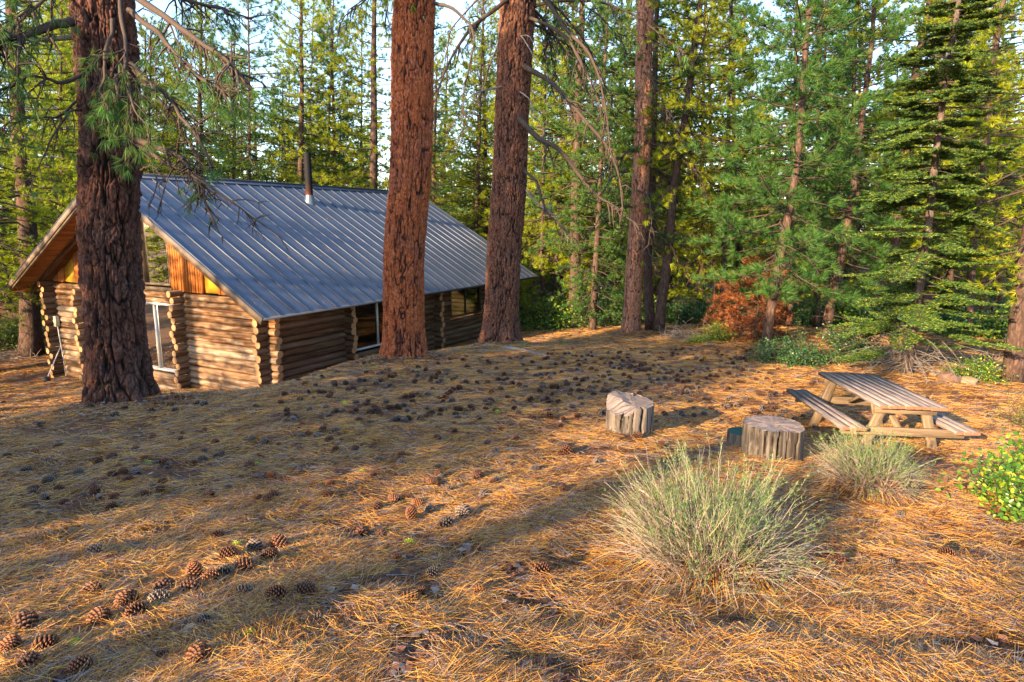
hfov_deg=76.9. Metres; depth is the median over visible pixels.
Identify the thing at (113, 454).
pine cone
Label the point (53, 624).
pine cone
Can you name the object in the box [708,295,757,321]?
undergrowth bush
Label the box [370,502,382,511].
pine cone
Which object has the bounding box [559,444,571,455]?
pine cone
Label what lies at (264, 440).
pine cone
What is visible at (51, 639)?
pine cone
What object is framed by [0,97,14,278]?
pine tree
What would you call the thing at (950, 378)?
rock
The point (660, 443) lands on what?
pine cone
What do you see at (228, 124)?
pine tree
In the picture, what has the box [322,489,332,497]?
pine cone
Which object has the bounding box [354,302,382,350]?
window
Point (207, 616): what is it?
pine cone
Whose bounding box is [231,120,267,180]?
pine tree
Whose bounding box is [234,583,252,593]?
pine cone
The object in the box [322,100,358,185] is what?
pine tree
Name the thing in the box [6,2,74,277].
pine tree
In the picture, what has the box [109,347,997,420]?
distant pine cones
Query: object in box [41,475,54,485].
pine cone
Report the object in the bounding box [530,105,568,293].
pine tree
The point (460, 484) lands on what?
pine cone
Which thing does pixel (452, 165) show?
pine tree
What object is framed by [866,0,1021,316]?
pine tree
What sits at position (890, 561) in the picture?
pine cone
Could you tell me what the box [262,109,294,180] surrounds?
pine tree
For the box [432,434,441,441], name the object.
pine cone
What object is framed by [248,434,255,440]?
pine cone
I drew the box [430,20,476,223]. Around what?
pine tree
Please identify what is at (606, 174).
pine tree
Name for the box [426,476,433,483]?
pine cone
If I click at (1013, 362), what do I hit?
pine tree
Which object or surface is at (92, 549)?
pine cone
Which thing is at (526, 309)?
undergrowth bush
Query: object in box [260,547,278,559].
pine cone
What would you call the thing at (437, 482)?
pine cone
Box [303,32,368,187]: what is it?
pine tree
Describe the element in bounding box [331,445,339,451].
pine cone
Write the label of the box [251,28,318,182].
pine tree
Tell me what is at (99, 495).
pine cone
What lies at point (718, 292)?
undergrowth bush
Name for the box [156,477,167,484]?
pine cone
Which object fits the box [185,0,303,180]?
pine tree
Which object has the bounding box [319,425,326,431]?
pine cone
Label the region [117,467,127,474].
pine cone
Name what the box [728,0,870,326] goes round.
pine tree
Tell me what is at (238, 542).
lichen tuft
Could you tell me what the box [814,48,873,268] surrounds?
pine tree
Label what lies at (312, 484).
pine cone
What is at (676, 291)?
pine tree
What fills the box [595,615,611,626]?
pine cone
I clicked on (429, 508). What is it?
pine cone
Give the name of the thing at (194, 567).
pine cone
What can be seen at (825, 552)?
pine cone
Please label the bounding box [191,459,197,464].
pine cone
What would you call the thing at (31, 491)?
pine cone
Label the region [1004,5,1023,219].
pine tree
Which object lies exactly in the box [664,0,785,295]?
pine tree
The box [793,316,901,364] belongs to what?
leafy shrub
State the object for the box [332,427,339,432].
pine cone
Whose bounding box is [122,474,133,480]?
pine cone
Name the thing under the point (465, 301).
window
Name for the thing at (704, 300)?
undergrowth bush
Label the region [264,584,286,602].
pine cone
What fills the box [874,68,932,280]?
pine tree
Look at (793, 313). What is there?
undergrowth bush
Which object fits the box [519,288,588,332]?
leafy shrub
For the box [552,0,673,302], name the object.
pine tree
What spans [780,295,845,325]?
undergrowth bush
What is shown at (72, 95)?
pine tree
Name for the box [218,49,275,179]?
pine tree
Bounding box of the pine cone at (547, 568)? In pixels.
[534,560,550,575]
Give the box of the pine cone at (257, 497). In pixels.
[253,494,261,501]
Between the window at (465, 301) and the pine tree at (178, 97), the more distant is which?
the pine tree at (178, 97)
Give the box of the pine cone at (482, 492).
[478,490,488,498]
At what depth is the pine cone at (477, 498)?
5.17 m
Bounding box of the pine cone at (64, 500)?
[58,498,69,504]
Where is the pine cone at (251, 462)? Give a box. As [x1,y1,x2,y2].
[244,460,254,466]
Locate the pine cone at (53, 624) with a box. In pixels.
[42,621,60,631]
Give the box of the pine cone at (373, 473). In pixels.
[369,472,377,478]
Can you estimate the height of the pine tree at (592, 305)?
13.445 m
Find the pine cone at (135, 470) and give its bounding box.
[131,466,142,474]
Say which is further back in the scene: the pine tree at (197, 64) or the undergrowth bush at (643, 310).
the pine tree at (197, 64)
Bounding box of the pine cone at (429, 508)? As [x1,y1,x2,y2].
[424,504,435,514]
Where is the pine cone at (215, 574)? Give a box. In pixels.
[201,569,220,580]
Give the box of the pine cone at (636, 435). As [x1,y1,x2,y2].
[632,431,642,439]
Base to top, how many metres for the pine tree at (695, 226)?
15.408 m
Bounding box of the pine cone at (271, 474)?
[266,470,276,478]
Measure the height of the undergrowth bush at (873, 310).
1.341 m
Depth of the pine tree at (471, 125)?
39.64 m
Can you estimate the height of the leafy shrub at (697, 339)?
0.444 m
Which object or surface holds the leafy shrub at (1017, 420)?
on the ground at (176, 468)
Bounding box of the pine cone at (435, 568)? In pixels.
[425,565,438,577]
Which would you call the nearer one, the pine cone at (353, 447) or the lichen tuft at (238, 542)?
the lichen tuft at (238, 542)
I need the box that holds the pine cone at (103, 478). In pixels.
[97,476,107,481]
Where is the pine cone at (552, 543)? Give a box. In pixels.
[546,542,556,549]
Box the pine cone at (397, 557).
[393,553,401,561]
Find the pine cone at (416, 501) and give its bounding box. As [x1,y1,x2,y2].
[412,497,423,506]
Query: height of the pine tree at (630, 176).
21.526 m
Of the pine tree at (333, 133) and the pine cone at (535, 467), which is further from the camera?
the pine tree at (333, 133)
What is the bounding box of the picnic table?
[786,372,980,449]
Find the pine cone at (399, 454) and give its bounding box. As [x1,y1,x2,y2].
[396,451,406,457]
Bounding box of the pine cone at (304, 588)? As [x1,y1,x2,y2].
[297,580,315,595]
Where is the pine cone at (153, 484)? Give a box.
[148,482,157,489]
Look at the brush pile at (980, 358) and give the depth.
14.45 m
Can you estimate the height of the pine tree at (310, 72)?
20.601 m
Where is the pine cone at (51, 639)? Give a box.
[30,633,60,652]
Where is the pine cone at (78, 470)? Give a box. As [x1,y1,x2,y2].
[72,468,83,476]
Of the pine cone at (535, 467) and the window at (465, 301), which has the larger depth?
the window at (465, 301)
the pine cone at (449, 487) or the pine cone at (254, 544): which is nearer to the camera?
the pine cone at (254, 544)
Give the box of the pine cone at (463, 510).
[455,504,472,518]
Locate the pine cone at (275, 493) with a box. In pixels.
[267,490,278,498]
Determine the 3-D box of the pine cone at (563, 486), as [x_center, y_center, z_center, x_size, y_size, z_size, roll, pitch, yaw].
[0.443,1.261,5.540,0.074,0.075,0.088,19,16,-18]
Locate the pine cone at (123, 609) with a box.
[120,603,138,616]
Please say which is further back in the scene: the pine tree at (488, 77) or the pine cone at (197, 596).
the pine tree at (488, 77)
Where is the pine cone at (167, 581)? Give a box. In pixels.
[152,577,176,590]
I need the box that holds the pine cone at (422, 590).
[417,585,426,594]
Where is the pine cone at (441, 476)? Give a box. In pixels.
[437,473,444,480]
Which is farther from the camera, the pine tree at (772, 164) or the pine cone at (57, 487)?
the pine tree at (772, 164)
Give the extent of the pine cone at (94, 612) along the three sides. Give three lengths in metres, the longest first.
0.110 x 0.108 x 0.106 m
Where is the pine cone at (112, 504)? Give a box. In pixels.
[105,501,117,510]
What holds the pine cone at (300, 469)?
on the ground at (176, 468)
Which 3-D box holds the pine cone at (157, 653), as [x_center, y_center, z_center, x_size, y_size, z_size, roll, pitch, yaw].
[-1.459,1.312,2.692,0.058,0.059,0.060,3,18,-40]
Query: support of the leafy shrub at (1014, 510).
on the ground at (176, 468)
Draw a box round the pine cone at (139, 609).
[123,601,148,618]
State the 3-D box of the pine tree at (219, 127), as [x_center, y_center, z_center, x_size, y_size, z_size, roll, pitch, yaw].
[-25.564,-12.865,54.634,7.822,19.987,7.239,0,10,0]
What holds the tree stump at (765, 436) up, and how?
on the ground at (176, 468)
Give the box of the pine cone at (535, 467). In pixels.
[530,465,539,470]
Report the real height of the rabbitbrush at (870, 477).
0.672 m
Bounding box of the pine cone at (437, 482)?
[430,479,439,487]
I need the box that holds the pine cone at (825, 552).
[820,549,830,556]
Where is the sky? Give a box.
[0,0,1023,229]
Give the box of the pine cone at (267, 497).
[261,494,272,501]
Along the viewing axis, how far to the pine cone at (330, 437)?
7.07 m
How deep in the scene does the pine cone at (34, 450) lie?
6.57 m
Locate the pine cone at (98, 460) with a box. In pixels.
[92,457,103,464]
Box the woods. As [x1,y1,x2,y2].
[0,89,1023,302]
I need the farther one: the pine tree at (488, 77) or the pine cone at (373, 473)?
the pine tree at (488, 77)
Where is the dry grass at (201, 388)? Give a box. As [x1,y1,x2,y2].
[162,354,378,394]
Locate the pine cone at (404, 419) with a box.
[401,417,407,422]
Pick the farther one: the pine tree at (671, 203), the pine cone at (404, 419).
the pine tree at (671, 203)
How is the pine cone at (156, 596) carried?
on the ground at (176, 468)
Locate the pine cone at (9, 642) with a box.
[0,634,21,656]
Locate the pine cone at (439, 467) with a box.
[433,463,441,468]
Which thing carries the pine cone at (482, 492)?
on the ground at (176, 468)
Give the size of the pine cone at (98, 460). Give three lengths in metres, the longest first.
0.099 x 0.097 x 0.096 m
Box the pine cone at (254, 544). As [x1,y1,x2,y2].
[246,538,263,552]
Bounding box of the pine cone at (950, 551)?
[937,547,956,556]
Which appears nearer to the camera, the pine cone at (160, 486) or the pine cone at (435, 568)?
the pine cone at (435, 568)
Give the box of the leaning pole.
[42,346,60,381]
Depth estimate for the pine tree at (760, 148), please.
52.26 m
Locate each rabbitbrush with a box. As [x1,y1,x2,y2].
[581,429,868,619]
[800,418,952,510]
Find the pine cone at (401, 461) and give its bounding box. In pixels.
[397,458,406,464]
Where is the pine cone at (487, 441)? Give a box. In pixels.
[483,439,491,445]
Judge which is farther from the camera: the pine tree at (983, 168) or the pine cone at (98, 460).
the pine tree at (983, 168)
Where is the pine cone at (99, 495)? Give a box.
[95,493,103,499]
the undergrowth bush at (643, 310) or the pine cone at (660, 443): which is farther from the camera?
the undergrowth bush at (643, 310)
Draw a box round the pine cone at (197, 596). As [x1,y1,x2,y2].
[196,593,208,599]
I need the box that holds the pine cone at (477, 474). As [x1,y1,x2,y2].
[472,469,483,479]
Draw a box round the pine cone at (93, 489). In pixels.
[89,485,100,494]
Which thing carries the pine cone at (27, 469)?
on the ground at (176, 468)
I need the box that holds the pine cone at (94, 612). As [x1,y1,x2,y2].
[86,606,111,628]
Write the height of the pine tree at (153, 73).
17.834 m
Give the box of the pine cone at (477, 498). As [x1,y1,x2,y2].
[474,496,483,505]
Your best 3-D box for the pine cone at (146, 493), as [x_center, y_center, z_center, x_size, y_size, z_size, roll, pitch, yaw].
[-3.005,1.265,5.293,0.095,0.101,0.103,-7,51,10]
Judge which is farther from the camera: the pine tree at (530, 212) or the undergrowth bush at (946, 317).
the pine tree at (530, 212)
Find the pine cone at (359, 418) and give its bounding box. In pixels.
[355,416,363,422]
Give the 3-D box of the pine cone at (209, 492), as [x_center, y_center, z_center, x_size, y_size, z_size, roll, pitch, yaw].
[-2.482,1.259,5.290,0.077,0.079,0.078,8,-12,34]
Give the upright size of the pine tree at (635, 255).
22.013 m
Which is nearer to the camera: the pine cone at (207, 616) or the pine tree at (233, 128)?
the pine cone at (207, 616)
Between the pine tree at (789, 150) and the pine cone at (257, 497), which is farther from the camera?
the pine tree at (789, 150)
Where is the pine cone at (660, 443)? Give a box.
[656,441,663,447]
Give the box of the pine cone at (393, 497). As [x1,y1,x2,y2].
[388,493,400,503]
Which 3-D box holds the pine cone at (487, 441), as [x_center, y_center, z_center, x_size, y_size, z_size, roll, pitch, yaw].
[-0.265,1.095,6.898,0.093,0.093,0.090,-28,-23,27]
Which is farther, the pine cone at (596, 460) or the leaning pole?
the leaning pole
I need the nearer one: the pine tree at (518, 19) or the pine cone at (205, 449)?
the pine cone at (205, 449)
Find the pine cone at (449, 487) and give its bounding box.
[446,485,453,491]
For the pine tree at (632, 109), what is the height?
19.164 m
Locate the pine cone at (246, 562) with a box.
[234,556,255,572]
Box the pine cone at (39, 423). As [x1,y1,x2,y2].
[37,421,43,426]
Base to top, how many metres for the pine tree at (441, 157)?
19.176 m
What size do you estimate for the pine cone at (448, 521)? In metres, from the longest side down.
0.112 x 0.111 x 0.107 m
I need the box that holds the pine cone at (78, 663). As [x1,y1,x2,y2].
[67,654,92,674]
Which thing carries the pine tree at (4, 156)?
on the ground at (176, 468)
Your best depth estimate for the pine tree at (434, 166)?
37.85 m
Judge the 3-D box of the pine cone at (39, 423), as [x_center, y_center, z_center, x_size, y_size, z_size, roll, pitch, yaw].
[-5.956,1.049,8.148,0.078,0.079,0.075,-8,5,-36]
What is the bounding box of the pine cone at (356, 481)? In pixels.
[352,479,360,485]
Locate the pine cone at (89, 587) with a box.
[80,580,102,594]
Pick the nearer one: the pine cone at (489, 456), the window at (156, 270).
the pine cone at (489, 456)
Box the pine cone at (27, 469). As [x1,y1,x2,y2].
[20,465,33,472]
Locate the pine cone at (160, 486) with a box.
[154,484,165,491]
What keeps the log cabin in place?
on the ground at (176, 468)
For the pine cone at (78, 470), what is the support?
on the ground at (176, 468)
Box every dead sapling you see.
[700,271,766,332]
[716,252,797,342]
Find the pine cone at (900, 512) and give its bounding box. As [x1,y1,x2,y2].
[893,510,905,518]
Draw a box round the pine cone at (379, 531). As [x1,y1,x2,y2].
[376,528,385,536]
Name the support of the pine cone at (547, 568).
on the ground at (176, 468)
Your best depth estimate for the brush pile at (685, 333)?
20.03 m
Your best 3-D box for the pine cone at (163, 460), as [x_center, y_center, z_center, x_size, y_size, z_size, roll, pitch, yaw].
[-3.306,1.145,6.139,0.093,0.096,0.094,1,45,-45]
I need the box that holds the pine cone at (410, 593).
[399,590,419,605]
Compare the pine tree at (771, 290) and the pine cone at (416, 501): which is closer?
the pine cone at (416, 501)
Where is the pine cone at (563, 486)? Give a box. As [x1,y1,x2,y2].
[559,483,567,491]
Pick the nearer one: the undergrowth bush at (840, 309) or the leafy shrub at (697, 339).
the leafy shrub at (697, 339)
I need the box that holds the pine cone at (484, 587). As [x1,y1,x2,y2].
[473,584,486,594]
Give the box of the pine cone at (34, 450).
[30,448,39,453]
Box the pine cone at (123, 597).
[113,589,139,608]
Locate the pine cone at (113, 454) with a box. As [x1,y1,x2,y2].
[106,452,117,460]
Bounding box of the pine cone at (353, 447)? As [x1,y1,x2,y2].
[351,445,358,451]
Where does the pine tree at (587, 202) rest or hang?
on the ground at (176, 468)
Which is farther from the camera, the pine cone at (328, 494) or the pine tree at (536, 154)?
the pine tree at (536, 154)
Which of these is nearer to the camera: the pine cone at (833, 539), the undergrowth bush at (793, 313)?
the pine cone at (833, 539)
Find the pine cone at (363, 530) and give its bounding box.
[355,525,369,537]
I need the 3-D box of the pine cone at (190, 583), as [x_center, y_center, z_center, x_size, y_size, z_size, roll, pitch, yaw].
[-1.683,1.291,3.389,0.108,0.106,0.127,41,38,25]
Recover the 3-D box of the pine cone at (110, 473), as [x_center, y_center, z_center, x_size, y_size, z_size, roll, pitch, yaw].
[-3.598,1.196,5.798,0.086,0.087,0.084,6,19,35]
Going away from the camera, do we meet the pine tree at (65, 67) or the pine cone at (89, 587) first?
the pine cone at (89, 587)
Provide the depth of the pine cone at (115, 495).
5.18 m
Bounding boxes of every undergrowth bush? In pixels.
[2,314,46,337]
[519,298,548,325]
[547,291,602,317]
[641,296,670,324]
[665,293,719,324]
[669,286,734,320]
[693,284,764,312]
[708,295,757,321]
[759,299,812,325]
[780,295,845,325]
[820,291,880,324]
[848,302,929,333]
[905,299,978,335]
[951,303,1009,342]
[974,292,1010,336]
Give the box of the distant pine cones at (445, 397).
[0,347,982,420]
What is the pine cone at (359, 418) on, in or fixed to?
on the ground at (176, 468)
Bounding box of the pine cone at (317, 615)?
[311,612,324,622]
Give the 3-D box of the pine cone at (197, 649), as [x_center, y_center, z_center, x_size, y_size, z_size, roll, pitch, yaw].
[-1.283,1.296,2.644,0.111,0.113,0.109,-32,0,-17]
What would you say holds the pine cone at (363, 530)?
on the ground at (176, 468)
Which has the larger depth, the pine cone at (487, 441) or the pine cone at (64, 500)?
the pine cone at (487, 441)
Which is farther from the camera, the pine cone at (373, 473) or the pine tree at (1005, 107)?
the pine tree at (1005, 107)
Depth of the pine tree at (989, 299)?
36.41 m
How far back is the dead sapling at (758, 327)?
17.68 m
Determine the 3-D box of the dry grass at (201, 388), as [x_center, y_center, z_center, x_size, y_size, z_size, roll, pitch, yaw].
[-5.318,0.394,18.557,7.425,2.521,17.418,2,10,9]
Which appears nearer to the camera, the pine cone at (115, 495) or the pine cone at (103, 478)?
the pine cone at (115, 495)
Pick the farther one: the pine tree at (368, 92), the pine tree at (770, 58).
the pine tree at (368, 92)
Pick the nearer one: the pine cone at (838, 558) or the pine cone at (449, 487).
the pine cone at (838, 558)
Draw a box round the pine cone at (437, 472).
[434,470,444,478]
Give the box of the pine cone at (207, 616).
[195,612,209,622]
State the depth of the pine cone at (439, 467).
5.99 m
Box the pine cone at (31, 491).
[28,487,38,494]
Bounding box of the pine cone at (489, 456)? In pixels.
[486,453,493,459]
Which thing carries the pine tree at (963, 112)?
on the ground at (176, 468)
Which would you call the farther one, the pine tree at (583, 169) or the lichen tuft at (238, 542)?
the pine tree at (583, 169)
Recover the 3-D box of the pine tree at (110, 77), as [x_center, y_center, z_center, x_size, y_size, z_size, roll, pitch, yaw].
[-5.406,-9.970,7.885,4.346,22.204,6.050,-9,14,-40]
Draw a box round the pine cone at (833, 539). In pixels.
[829,537,838,544]
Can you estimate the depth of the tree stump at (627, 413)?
7.69 m
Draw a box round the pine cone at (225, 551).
[219,545,237,560]
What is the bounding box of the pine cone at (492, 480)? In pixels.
[488,478,496,483]
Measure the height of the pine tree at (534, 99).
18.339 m
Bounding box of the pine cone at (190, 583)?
[178,576,204,592]
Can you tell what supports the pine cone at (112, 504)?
on the ground at (176, 468)
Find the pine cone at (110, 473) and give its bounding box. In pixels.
[106,469,117,477]
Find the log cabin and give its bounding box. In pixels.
[1,152,537,390]
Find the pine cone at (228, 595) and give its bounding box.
[221,592,236,600]
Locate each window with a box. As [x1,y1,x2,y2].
[140,219,170,285]
[145,302,178,372]
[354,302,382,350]
[448,287,480,317]
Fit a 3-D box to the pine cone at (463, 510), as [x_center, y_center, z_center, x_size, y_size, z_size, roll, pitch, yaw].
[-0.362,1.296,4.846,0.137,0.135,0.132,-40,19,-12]
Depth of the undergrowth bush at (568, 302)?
31.73 m
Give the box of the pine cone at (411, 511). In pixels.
[405,505,417,519]
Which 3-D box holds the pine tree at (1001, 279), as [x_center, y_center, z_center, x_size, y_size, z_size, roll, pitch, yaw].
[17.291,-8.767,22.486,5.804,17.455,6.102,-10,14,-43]
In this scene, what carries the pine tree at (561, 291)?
on the ground at (176, 468)
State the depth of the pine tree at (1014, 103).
48.18 m
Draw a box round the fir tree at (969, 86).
[823,0,1023,388]
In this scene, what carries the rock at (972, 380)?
on the ground at (176, 468)
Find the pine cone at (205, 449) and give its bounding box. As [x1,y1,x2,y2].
[200,447,207,453]
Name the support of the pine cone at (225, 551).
on the ground at (176, 468)
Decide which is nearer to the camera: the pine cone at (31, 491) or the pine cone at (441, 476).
the pine cone at (31, 491)
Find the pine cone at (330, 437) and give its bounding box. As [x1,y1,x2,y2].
[325,435,333,441]
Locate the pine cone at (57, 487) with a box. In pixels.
[53,484,64,489]
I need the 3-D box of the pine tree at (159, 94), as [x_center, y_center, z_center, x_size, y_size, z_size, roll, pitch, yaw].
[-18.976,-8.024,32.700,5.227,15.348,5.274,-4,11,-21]
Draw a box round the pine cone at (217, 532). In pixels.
[209,530,224,539]
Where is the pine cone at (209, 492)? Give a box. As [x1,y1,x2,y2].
[204,490,214,497]
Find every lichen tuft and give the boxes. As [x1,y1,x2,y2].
[62,636,80,646]
[231,540,241,546]
[236,628,255,636]
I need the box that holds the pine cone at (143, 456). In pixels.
[140,455,149,460]
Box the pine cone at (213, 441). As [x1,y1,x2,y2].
[210,438,219,445]
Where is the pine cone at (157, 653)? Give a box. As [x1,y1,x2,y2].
[155,648,169,658]
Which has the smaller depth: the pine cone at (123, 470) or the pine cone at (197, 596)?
the pine cone at (197, 596)
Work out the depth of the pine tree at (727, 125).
25.30 m
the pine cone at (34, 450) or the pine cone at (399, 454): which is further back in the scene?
the pine cone at (34, 450)
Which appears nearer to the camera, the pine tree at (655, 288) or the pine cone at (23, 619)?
the pine cone at (23, 619)
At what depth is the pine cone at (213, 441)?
6.87 m
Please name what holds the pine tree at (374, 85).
on the ground at (176, 468)
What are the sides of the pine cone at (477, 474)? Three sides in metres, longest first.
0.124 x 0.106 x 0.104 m
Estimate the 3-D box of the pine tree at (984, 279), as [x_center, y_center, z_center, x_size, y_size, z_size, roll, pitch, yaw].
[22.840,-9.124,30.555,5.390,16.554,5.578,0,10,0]
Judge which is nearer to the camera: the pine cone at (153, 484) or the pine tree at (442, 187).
the pine cone at (153, 484)
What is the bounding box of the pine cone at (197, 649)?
[184,642,213,665]
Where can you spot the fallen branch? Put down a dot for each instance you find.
(515, 348)
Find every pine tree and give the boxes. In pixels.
[0,0,75,301]
[0,0,76,364]
[0,0,77,365]
[0,0,78,329]
[0,0,290,403]
[0,2,166,307]
[0,6,69,316]
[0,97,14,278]
[0,100,37,321]
[3,0,78,236]
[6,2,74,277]
[26,0,147,232]
[137,14,194,175]
[138,21,180,172]
[142,20,207,175]
[145,68,194,171]
[146,2,237,178]
[147,34,210,173]
[150,0,247,178]
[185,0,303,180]
[189,30,283,181]
[189,69,243,178]
[204,46,254,174]
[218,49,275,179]
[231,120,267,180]
[239,0,355,185]
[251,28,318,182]
[254,71,305,182]
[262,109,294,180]
[268,0,348,186]
[277,0,384,187]
[280,0,369,185]
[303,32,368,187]
[312,0,392,188]
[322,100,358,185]
[326,14,389,189]
[332,0,493,359]
[378,0,477,217]
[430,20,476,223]
[430,56,478,228]
[431,0,528,237]
[432,0,692,342]
[434,104,457,208]
[436,122,466,214]
[445,31,493,232]
[448,44,495,232]
[451,0,497,238]
[452,3,568,299]
[479,0,606,323]
[480,36,560,308]
[488,2,634,304]
[491,32,568,300]
[520,2,613,303]
[525,2,634,326]
[526,76,588,301]
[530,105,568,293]
[533,24,613,289]
[544,0,643,332]
[549,78,603,286]
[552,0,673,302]
[576,0,721,330]
[581,58,628,282]
[582,22,683,299]
[583,0,704,312]
[584,0,707,332]
[606,0,775,331]
[608,0,738,312]
[623,21,708,310]
[625,0,781,312]
[653,93,674,293]
[655,15,698,280]
[656,0,767,312]
[658,54,709,291]
[663,0,788,317]
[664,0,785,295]
[675,0,902,347]
[680,142,720,290]
[704,6,781,303]
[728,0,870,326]
[730,58,786,255]
[738,0,878,304]
[744,0,900,327]
[746,0,951,339]
[751,0,961,315]
[771,80,815,243]
[782,0,878,287]
[782,0,937,304]
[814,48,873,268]
[823,0,1023,331]
[852,17,943,302]
[862,0,1022,300]
[862,104,908,287]
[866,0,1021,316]
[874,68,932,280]
[878,0,1023,337]
[887,0,1004,298]
[907,0,1023,324]
[914,0,1023,384]
[931,6,1023,316]
[954,7,1023,282]
[958,8,1022,263]
[958,61,1023,310]
[989,39,1023,287]
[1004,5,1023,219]
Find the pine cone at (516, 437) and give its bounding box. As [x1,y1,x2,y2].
[512,434,519,439]
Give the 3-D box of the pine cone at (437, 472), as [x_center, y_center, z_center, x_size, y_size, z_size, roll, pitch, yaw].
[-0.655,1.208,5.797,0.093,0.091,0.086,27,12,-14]
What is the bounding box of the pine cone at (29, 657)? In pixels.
[14,650,42,673]
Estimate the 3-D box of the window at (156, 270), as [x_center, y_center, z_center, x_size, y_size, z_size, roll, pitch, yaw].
[-9.880,-2.906,17.794,1.130,2.724,0.694,0,10,0]
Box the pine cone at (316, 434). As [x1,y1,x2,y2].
[313,432,321,437]
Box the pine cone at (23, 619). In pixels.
[11,610,39,632]
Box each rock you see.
[929,371,937,376]
[936,372,961,382]
[961,376,977,385]
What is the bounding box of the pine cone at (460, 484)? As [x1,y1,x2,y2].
[456,482,464,489]
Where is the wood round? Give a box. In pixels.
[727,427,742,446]
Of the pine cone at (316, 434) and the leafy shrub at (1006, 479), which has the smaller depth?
the leafy shrub at (1006, 479)
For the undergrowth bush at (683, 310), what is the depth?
26.66 m
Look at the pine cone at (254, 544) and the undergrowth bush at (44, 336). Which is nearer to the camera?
the pine cone at (254, 544)
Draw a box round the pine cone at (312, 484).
[308,482,317,487]
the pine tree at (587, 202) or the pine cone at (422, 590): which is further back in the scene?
the pine tree at (587, 202)
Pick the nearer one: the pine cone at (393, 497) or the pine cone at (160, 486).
the pine cone at (393, 497)
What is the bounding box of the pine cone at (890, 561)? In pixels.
[885,559,895,566]
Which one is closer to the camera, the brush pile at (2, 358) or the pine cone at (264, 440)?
the pine cone at (264, 440)
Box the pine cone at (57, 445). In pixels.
[52,442,62,448]
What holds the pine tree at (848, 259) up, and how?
on the ground at (176, 468)
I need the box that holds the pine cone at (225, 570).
[214,563,231,576]
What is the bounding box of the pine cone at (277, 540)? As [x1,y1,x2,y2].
[269,533,288,549]
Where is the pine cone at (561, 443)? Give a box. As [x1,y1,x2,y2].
[557,441,565,447]
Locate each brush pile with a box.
[0,346,41,360]
[655,317,712,339]
[938,339,1005,372]
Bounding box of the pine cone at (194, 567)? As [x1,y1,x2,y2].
[185,560,203,579]
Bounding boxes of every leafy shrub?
[0,307,47,350]
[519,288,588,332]
[565,278,644,326]
[682,330,709,344]
[691,317,741,342]
[744,330,844,371]
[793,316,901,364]
[935,425,1023,514]
[938,353,1018,383]
[981,488,1023,527]
[985,386,1023,429]
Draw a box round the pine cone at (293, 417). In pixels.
[290,415,296,421]
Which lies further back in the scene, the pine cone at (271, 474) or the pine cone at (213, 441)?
the pine cone at (213, 441)
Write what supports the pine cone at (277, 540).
on the ground at (176, 468)
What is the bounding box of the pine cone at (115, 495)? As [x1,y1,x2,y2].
[108,492,119,500]
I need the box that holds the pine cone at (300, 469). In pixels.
[295,467,302,473]
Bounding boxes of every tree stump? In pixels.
[605,390,653,435]
[741,415,804,461]
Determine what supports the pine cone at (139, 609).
on the ground at (176, 468)
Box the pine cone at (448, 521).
[438,516,453,530]
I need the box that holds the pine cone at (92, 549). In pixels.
[85,543,101,556]
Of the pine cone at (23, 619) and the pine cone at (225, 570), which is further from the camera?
the pine cone at (225, 570)
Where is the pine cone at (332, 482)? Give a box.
[325,480,335,486]
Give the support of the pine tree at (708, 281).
on the ground at (176, 468)
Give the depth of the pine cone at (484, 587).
3.48 m
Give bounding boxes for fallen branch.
[503,346,551,357]
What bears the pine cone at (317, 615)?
on the ground at (176, 468)
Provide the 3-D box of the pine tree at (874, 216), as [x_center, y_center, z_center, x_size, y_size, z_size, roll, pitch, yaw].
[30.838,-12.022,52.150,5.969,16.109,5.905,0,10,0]
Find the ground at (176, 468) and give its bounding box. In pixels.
[0,234,1023,681]
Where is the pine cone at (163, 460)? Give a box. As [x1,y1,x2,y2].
[159,456,169,465]
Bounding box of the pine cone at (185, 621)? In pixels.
[181,618,192,626]
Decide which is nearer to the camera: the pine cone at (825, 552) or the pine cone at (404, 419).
the pine cone at (825, 552)
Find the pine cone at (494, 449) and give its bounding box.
[490,447,497,453]
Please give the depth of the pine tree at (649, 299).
21.50 m
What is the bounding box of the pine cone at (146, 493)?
[138,489,152,498]
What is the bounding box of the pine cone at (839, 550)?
[834,547,842,553]
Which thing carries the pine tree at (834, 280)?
on the ground at (176, 468)
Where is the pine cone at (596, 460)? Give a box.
[592,458,600,465]
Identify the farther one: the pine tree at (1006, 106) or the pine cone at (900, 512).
the pine tree at (1006, 106)
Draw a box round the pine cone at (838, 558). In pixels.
[832,553,849,564]
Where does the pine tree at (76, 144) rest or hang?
on the ground at (176, 468)
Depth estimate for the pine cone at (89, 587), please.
3.38 m
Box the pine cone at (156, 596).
[147,588,171,604]
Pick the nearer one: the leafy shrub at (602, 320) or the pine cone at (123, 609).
the pine cone at (123, 609)
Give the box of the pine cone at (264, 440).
[260,437,268,444]
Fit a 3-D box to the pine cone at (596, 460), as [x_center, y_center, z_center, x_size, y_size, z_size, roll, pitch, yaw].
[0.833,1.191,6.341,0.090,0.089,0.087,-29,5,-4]
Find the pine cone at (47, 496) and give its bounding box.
[39,493,49,501]
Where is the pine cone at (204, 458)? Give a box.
[197,455,207,462]
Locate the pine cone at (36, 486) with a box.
[26,484,40,491]
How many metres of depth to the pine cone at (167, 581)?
3.41 m
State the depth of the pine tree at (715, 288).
28.61 m

